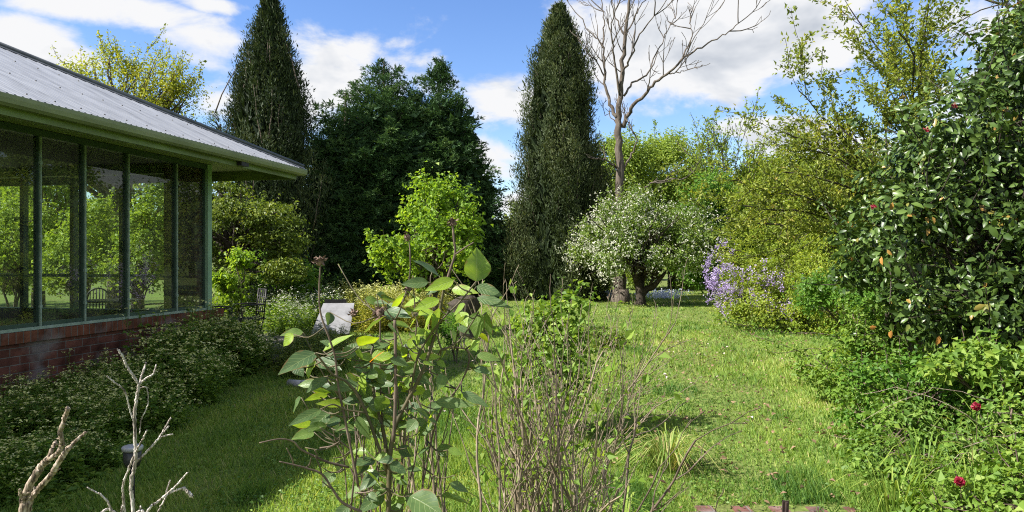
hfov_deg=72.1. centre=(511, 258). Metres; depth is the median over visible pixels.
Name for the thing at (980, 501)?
bramble
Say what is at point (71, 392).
flowering weed
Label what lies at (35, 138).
window
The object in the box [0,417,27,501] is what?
flowering weed
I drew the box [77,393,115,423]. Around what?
flowering weed
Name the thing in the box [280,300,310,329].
flowering weed
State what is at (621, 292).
dead tree
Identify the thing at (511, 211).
belt tree
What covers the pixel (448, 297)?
flowering weed
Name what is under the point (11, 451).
flowering weed
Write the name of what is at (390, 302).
flowering weed
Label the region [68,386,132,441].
flowering weed
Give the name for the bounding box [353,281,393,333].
flowering weed
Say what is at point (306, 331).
flowering weed
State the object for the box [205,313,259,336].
flowering weed
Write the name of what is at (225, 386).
flowering weed
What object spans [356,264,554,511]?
bare bush
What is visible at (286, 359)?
flowering weed
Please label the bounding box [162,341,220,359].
flowering weed
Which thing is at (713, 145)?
sapling
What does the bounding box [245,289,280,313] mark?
flowering weed
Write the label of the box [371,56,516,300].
conifer tree
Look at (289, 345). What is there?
flowering weed
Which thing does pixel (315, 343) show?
flowering weed
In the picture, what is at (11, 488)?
flowering weed
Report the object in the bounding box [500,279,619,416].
leafy shrub
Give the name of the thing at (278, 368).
flowering weed
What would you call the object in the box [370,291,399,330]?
flowering weed
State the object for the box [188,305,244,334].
flowering weed
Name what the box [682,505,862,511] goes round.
path
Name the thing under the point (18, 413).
flowering weed
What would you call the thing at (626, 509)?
grass tuft
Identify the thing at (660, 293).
wildflowers
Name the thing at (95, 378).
flowering weed
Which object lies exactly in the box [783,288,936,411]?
bramble
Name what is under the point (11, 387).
flowering weed
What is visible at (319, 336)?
flowering weed
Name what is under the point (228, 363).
flowering weed
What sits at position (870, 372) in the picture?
bramble
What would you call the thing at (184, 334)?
flowering weed
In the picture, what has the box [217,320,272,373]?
flowering weed
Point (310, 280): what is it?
dark shrub
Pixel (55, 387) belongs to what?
flowering weed
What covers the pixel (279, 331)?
flowering weed
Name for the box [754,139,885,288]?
dense tree
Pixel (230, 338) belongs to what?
flowering weed
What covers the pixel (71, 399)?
flowering weed
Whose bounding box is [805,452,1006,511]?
grass tuft
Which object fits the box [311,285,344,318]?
flowering weed
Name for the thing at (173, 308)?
window
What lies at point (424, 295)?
flowering weed
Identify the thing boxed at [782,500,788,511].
stake
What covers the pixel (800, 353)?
grass tuft
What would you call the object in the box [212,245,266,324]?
lime shrub
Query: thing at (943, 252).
dense tree
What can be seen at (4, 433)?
flowering weed
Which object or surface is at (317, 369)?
flowering weed
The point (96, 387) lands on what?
flowering weed
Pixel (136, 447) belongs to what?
dead branch
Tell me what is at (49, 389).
flowering weed
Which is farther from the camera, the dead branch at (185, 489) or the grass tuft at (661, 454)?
the grass tuft at (661, 454)
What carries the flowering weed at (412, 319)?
on the ground at (52, 301)
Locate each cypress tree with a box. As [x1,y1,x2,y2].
[212,0,336,305]
[492,0,615,301]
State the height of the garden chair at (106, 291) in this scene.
0.903 m
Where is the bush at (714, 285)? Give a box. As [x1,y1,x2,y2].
[701,237,814,320]
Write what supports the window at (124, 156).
in the house
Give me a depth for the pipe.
8.67 m
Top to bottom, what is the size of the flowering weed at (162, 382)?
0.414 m
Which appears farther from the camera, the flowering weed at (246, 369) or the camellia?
the flowering weed at (246, 369)
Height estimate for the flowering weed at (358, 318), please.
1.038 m
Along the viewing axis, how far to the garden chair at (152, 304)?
12.38 m
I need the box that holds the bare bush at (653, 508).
[500,274,760,511]
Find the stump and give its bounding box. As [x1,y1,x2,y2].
[442,295,480,338]
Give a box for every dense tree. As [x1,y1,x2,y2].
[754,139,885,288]
[801,118,1005,274]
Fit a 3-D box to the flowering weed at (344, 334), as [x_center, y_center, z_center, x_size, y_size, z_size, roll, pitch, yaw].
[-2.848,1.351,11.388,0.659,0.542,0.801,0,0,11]
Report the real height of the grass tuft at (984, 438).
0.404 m
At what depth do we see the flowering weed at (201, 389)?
7.62 m
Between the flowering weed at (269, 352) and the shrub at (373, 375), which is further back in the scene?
the flowering weed at (269, 352)
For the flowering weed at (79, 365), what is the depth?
7.80 m
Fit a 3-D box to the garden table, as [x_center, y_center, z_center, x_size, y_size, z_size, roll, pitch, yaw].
[-7.524,1.134,13.129,1.027,0.725,1.028,0,0,-11]
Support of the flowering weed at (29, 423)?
on the ground at (52, 301)
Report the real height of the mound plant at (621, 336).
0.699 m
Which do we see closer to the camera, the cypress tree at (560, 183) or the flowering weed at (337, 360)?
the flowering weed at (337, 360)
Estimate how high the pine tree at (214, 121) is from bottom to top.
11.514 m
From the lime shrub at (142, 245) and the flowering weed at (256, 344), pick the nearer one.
the flowering weed at (256, 344)
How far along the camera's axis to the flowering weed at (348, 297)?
16.21 m
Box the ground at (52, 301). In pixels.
[0,261,1016,511]
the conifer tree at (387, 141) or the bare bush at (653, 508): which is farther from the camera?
the conifer tree at (387, 141)
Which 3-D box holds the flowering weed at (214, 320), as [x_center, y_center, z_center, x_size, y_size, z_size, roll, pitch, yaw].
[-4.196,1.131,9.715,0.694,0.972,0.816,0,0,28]
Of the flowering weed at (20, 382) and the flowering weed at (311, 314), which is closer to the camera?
the flowering weed at (20, 382)
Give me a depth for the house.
8.83 m
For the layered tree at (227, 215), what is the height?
3.890 m
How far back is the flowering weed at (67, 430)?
5.41 m
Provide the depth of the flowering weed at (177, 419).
6.58 m
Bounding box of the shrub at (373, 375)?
[259,217,510,511]
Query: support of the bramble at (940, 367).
on the ground at (52, 301)
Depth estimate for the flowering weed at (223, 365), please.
8.63 m
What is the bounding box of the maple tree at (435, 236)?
[362,161,494,310]
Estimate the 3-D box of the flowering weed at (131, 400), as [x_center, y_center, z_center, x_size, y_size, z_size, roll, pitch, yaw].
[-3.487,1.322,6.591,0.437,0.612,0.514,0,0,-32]
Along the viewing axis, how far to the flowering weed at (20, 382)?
6.84 m
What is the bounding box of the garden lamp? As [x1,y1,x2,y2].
[121,444,143,511]
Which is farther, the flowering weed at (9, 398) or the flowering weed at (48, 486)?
the flowering weed at (9, 398)
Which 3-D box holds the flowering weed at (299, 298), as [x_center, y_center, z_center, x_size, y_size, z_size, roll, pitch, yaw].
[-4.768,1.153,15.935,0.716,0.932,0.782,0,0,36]
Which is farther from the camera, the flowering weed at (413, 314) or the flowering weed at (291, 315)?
the flowering weed at (413, 314)
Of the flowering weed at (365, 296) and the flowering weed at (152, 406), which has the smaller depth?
the flowering weed at (152, 406)
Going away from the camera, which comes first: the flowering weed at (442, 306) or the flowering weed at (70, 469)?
the flowering weed at (70, 469)
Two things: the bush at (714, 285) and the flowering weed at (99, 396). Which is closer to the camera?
the flowering weed at (99, 396)
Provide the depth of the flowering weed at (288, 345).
10.22 m
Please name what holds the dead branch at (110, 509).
on the ground at (52, 301)
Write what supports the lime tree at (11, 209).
on the ground at (52, 301)
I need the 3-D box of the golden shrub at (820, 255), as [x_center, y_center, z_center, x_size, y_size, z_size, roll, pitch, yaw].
[7.166,-0.582,14.373,3.792,4.668,3.175,0,0,-30]
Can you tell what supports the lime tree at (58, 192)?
on the ground at (52, 301)
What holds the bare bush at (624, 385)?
on the ground at (52, 301)
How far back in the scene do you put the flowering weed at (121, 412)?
6.10 m
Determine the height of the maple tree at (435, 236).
3.882 m
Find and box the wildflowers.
[603,288,693,298]
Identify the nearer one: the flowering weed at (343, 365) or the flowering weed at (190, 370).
the flowering weed at (190, 370)
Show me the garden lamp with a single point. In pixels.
(127, 451)
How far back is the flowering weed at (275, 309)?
14.84 m
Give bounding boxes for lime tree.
[0,185,106,307]
[0,188,47,294]
[87,183,163,308]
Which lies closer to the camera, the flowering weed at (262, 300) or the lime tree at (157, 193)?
the flowering weed at (262, 300)
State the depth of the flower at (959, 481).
4.04 m
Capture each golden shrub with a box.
[700,207,879,335]
[703,163,841,319]
[769,116,899,325]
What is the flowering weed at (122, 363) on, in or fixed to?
on the ground at (52, 301)
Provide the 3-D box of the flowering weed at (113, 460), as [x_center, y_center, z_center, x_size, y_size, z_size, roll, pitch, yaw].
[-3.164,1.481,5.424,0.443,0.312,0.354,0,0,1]
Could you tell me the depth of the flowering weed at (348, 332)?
12.05 m
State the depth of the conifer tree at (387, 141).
25.96 m
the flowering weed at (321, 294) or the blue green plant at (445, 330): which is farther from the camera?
the flowering weed at (321, 294)
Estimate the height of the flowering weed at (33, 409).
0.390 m
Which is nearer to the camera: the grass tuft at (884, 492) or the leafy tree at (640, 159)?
the grass tuft at (884, 492)
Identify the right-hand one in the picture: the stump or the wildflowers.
the wildflowers
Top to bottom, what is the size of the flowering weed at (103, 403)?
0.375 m
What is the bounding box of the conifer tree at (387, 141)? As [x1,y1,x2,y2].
[306,57,464,301]
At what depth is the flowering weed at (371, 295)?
15.92 m
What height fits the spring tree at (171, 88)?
7.936 m
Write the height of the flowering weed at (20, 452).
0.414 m
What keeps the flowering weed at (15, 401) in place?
on the ground at (52, 301)
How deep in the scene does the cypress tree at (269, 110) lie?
24.35 m
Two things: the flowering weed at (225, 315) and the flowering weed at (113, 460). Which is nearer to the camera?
the flowering weed at (113, 460)
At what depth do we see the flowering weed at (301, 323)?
13.70 m
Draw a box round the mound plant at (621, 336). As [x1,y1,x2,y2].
[587,324,631,350]
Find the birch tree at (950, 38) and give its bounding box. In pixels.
[840,0,1022,128]
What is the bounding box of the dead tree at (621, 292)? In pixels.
[567,0,770,302]
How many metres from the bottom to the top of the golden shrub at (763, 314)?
3.433 m
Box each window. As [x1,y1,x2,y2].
[0,136,38,329]
[39,136,83,325]
[84,145,126,320]
[127,154,175,315]
[176,164,204,310]
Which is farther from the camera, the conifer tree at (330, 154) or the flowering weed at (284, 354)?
the conifer tree at (330, 154)
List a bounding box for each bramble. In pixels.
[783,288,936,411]
[808,329,1023,453]
[818,376,995,498]
[872,427,1023,511]
[910,325,1023,423]
[926,367,1023,494]
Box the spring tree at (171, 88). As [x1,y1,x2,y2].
[49,23,216,308]
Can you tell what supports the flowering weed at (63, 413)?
on the ground at (52, 301)
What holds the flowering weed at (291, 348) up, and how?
on the ground at (52, 301)
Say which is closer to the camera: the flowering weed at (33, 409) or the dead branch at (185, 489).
the dead branch at (185, 489)
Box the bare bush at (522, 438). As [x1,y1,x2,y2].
[390,258,698,511]
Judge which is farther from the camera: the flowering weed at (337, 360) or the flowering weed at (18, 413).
the flowering weed at (337, 360)
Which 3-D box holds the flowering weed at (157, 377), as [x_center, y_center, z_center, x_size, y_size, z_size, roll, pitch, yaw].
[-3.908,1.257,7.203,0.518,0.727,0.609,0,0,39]
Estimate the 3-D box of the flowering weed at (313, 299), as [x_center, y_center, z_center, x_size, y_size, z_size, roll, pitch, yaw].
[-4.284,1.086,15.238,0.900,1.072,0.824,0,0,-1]
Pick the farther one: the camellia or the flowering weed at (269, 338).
the flowering weed at (269, 338)
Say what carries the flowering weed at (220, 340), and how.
on the ground at (52, 301)
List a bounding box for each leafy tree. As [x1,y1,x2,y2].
[595,124,674,289]
[626,119,719,289]
[665,158,766,294]
[725,136,793,264]
[767,128,823,183]
[767,129,877,207]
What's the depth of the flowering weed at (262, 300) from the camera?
16.09 m
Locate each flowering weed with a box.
[0,370,55,403]
[0,378,23,428]
[0,382,32,444]
[0,384,32,435]
[0,385,16,443]
[0,392,43,422]
[0,399,29,420]
[0,407,65,494]
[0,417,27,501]
[0,423,17,444]
[0,435,43,504]
[0,439,21,471]
[0,441,39,473]
[0,443,36,507]
[2,365,55,404]
[4,380,32,396]
[9,379,79,444]
[19,393,60,424]
[21,371,83,418]
[22,421,85,461]
[24,388,84,448]
[28,379,60,399]
[33,398,87,431]
[33,427,94,483]
[44,372,97,410]
[46,362,111,423]
[53,368,93,389]
[55,413,110,462]
[57,392,87,415]
[61,385,128,410]
[63,348,107,384]
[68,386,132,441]
[69,430,132,470]
[70,394,126,419]
[74,371,122,407]
[75,358,121,383]
[75,369,118,392]
[76,356,136,410]
[77,352,128,380]
[77,379,122,412]
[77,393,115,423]
[81,350,166,382]
[81,381,131,415]
[83,391,133,442]
[97,343,166,409]
[99,361,145,398]
[114,306,202,378]
[115,368,164,425]
[118,403,162,434]
[120,338,221,395]
[126,348,183,399]
[129,296,207,360]
[129,372,182,406]
[131,359,189,433]
[137,331,203,373]
[138,329,206,376]
[143,372,200,406]
[144,387,201,430]
[147,351,185,389]
[148,327,201,357]
[152,339,210,371]
[154,368,191,394]
[155,299,221,356]
[160,321,215,358]
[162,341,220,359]
[177,304,241,349]
[178,358,213,386]
[181,340,237,402]
[187,299,237,329]
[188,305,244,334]
[188,306,250,361]
[188,336,233,388]
[188,350,229,404]
[190,319,243,354]
[191,353,236,379]
[192,313,241,330]
[200,326,246,363]
[201,354,232,391]
[202,332,269,377]
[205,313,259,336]
[213,319,252,363]
[215,356,242,385]
[216,317,263,365]
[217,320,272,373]
[217,327,272,357]
[242,300,258,326]
[244,283,277,330]
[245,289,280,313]
[246,285,279,314]
[249,331,287,367]
[253,336,323,377]
[255,284,298,332]
[259,291,291,333]
[261,311,289,335]
[261,328,276,353]
[263,295,294,321]
[269,330,320,361]
[270,295,297,330]
[270,343,311,366]
[272,329,310,356]
[274,284,307,313]
[277,342,316,358]
[278,346,314,378]
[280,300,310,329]
[281,322,321,341]
[284,295,317,329]
[285,289,315,310]
[286,310,310,331]
[286,334,324,352]
[287,341,338,371]
[288,330,340,368]
[290,304,316,336]
[290,334,337,349]
[293,285,330,320]
[293,346,337,377]
[295,284,333,323]
[298,327,342,347]
[301,300,318,332]
[308,286,338,315]
[310,323,352,340]
[310,344,349,372]
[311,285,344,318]
[314,338,346,361]
[315,343,348,368]
[316,326,359,344]
[318,332,352,346]
[321,324,362,343]
[327,280,365,327]
[332,284,364,327]
[333,289,355,309]
[344,286,383,332]
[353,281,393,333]
[356,290,373,320]
[358,287,387,327]
[363,283,398,329]
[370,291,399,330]
[376,287,407,329]
[388,293,419,331]
[392,280,416,319]
[403,291,425,326]
[403,294,424,332]
[404,292,428,331]
[411,289,439,328]
[421,288,453,326]
[428,287,453,325]
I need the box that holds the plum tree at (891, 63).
[656,0,1023,367]
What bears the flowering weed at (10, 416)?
on the ground at (52, 301)
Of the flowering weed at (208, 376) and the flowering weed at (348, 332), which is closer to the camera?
the flowering weed at (208, 376)
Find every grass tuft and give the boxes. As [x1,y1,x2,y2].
[535,482,651,511]
[575,484,687,511]
[589,422,740,482]
[712,314,846,364]
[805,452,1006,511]
[847,421,975,489]
[896,450,1023,509]
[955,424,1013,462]
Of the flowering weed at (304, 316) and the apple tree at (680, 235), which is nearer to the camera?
the flowering weed at (304, 316)
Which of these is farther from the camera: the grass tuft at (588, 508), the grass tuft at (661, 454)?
the grass tuft at (661, 454)
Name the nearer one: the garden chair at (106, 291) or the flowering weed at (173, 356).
the flowering weed at (173, 356)
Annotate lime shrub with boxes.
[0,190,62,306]
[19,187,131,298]
[90,183,163,308]
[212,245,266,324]
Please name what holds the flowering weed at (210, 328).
on the ground at (52, 301)
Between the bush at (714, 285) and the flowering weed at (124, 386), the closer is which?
the flowering weed at (124, 386)
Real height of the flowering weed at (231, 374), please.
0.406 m
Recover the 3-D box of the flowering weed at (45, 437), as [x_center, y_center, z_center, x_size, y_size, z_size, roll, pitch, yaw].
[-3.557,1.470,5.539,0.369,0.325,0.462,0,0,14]
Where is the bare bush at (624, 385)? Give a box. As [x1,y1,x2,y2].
[505,277,682,511]
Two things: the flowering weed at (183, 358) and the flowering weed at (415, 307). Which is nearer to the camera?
the flowering weed at (183, 358)
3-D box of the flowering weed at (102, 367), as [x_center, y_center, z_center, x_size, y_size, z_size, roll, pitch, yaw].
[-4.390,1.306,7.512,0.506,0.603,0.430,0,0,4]
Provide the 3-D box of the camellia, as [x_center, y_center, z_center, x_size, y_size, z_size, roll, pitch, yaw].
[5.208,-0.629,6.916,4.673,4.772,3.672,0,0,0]
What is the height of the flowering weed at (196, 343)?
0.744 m
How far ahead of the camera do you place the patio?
12.46 m
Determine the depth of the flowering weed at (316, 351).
9.65 m
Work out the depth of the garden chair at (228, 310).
11.81 m
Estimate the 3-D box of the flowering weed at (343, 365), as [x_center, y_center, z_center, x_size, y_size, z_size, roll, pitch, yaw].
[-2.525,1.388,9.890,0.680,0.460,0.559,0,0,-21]
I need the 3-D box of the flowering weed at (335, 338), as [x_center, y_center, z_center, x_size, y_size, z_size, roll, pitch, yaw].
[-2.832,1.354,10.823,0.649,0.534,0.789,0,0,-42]
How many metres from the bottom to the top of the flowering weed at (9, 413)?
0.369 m
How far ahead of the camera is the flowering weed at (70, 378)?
7.46 m
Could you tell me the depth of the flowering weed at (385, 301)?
15.50 m
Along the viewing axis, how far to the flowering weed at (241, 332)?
9.60 m
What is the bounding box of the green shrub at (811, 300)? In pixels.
[771,260,898,358]
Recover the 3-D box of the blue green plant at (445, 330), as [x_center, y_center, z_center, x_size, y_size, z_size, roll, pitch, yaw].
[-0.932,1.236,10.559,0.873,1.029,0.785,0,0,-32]
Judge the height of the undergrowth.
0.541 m
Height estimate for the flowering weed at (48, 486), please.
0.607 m
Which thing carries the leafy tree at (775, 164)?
on the ground at (52, 301)
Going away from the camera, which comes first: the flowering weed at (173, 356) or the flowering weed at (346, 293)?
the flowering weed at (173, 356)
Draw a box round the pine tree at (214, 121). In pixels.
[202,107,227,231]
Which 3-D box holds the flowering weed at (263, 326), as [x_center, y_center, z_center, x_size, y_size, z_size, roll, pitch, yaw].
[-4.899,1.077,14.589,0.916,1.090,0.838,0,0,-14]
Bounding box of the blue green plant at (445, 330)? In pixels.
[429,306,469,362]
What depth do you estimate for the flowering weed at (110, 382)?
7.01 m
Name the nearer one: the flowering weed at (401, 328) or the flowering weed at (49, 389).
the flowering weed at (49, 389)
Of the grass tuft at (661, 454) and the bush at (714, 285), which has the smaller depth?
the grass tuft at (661, 454)
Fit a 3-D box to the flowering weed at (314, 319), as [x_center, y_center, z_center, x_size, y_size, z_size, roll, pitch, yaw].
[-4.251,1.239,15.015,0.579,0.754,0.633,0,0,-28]
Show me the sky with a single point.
(485, 42)
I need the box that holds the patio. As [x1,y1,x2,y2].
[258,335,293,365]
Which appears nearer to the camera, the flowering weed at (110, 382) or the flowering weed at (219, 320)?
the flowering weed at (110, 382)
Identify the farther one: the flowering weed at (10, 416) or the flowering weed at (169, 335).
the flowering weed at (169, 335)
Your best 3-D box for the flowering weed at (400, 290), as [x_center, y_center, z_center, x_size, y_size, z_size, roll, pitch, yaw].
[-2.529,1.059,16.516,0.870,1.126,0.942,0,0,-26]
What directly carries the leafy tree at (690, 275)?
on the ground at (52, 301)
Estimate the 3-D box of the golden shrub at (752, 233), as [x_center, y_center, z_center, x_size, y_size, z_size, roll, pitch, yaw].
[7.146,-0.465,18.561,4.615,4.434,4.307,0,0,0]
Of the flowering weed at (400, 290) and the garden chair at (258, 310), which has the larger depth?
the flowering weed at (400, 290)
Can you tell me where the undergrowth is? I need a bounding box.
[0,350,274,511]
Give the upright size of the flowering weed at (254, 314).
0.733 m
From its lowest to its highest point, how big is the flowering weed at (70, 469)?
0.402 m
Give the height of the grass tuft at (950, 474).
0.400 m
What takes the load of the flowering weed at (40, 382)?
on the ground at (52, 301)
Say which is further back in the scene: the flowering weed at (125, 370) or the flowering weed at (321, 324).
the flowering weed at (321, 324)
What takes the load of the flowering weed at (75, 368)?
on the ground at (52, 301)
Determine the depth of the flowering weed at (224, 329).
9.39 m
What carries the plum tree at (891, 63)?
on the ground at (52, 301)
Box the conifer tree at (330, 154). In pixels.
[303,94,391,299]
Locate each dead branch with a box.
[18,406,87,511]
[87,487,141,511]
[107,349,172,511]
[136,472,193,511]
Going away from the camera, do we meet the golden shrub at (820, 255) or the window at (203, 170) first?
the window at (203, 170)
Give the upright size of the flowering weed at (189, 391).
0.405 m
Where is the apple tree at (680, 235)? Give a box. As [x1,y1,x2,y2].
[556,168,741,304]
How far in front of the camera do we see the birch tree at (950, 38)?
10.52 m
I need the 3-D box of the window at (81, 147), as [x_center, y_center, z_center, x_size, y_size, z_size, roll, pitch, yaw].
[-4.967,-0.290,7.746,0.080,2.006,0.600,0,0,11]
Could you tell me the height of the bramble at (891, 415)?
0.819 m
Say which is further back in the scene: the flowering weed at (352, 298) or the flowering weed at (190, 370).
the flowering weed at (352, 298)
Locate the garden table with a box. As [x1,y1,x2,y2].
[78,298,139,308]
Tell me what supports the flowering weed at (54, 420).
on the ground at (52, 301)
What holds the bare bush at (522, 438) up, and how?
on the ground at (52, 301)
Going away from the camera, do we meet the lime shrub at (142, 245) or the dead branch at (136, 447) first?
the dead branch at (136, 447)
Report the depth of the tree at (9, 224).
16.82 m
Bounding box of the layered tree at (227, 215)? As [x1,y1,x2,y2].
[150,181,321,324]
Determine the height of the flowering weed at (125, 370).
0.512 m
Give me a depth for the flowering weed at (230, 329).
9.58 m
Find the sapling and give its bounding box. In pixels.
[665,87,779,292]
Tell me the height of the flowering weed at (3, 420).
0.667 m
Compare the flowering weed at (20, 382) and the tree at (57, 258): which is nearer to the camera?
the flowering weed at (20, 382)
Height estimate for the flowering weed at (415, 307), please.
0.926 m
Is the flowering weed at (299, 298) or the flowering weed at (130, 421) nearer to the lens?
the flowering weed at (130, 421)
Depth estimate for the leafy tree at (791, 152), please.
36.69 m
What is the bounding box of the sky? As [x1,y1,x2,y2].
[0,0,1016,221]
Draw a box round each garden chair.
[87,288,109,308]
[141,303,163,308]
[212,306,231,324]
[232,288,266,340]
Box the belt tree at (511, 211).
[502,198,525,225]
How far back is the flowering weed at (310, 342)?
10.32 m
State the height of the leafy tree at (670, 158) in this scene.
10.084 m
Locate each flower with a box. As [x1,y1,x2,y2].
[954,476,965,511]
[970,402,980,460]
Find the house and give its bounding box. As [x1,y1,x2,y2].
[0,42,307,401]
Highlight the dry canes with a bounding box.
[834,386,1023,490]
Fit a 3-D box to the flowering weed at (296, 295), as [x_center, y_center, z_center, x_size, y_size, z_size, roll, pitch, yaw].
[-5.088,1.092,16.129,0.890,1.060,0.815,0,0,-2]
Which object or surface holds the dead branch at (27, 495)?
on the ground at (52, 301)
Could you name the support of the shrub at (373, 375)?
on the ground at (52, 301)
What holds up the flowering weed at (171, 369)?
on the ground at (52, 301)
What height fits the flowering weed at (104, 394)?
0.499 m
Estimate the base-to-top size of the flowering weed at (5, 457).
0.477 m
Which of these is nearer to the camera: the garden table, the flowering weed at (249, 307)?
the garden table
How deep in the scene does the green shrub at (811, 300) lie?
11.04 m
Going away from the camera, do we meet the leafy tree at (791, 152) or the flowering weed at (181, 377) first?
the flowering weed at (181, 377)
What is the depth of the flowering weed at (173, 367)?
7.57 m
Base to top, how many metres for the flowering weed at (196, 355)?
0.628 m
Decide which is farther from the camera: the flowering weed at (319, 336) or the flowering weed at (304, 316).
the flowering weed at (304, 316)
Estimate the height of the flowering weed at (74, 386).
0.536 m
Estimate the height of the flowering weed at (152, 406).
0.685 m
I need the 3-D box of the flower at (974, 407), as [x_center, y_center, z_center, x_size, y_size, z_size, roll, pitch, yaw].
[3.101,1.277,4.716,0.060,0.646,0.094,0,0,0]
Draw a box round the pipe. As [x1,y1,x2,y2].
[286,379,304,386]
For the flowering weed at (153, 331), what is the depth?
8.52 m
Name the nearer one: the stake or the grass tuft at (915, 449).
the stake
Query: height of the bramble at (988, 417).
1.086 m
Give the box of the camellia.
[796,0,1023,362]
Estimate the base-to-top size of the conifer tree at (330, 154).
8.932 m
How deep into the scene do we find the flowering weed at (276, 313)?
14.23 m
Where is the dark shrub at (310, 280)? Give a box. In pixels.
[253,251,337,309]
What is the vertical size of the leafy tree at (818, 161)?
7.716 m
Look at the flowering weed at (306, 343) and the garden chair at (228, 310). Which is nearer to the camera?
the flowering weed at (306, 343)
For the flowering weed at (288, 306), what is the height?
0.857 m
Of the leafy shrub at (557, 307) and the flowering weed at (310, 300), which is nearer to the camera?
the leafy shrub at (557, 307)
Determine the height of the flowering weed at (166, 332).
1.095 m
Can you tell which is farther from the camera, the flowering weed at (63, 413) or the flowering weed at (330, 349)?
the flowering weed at (330, 349)

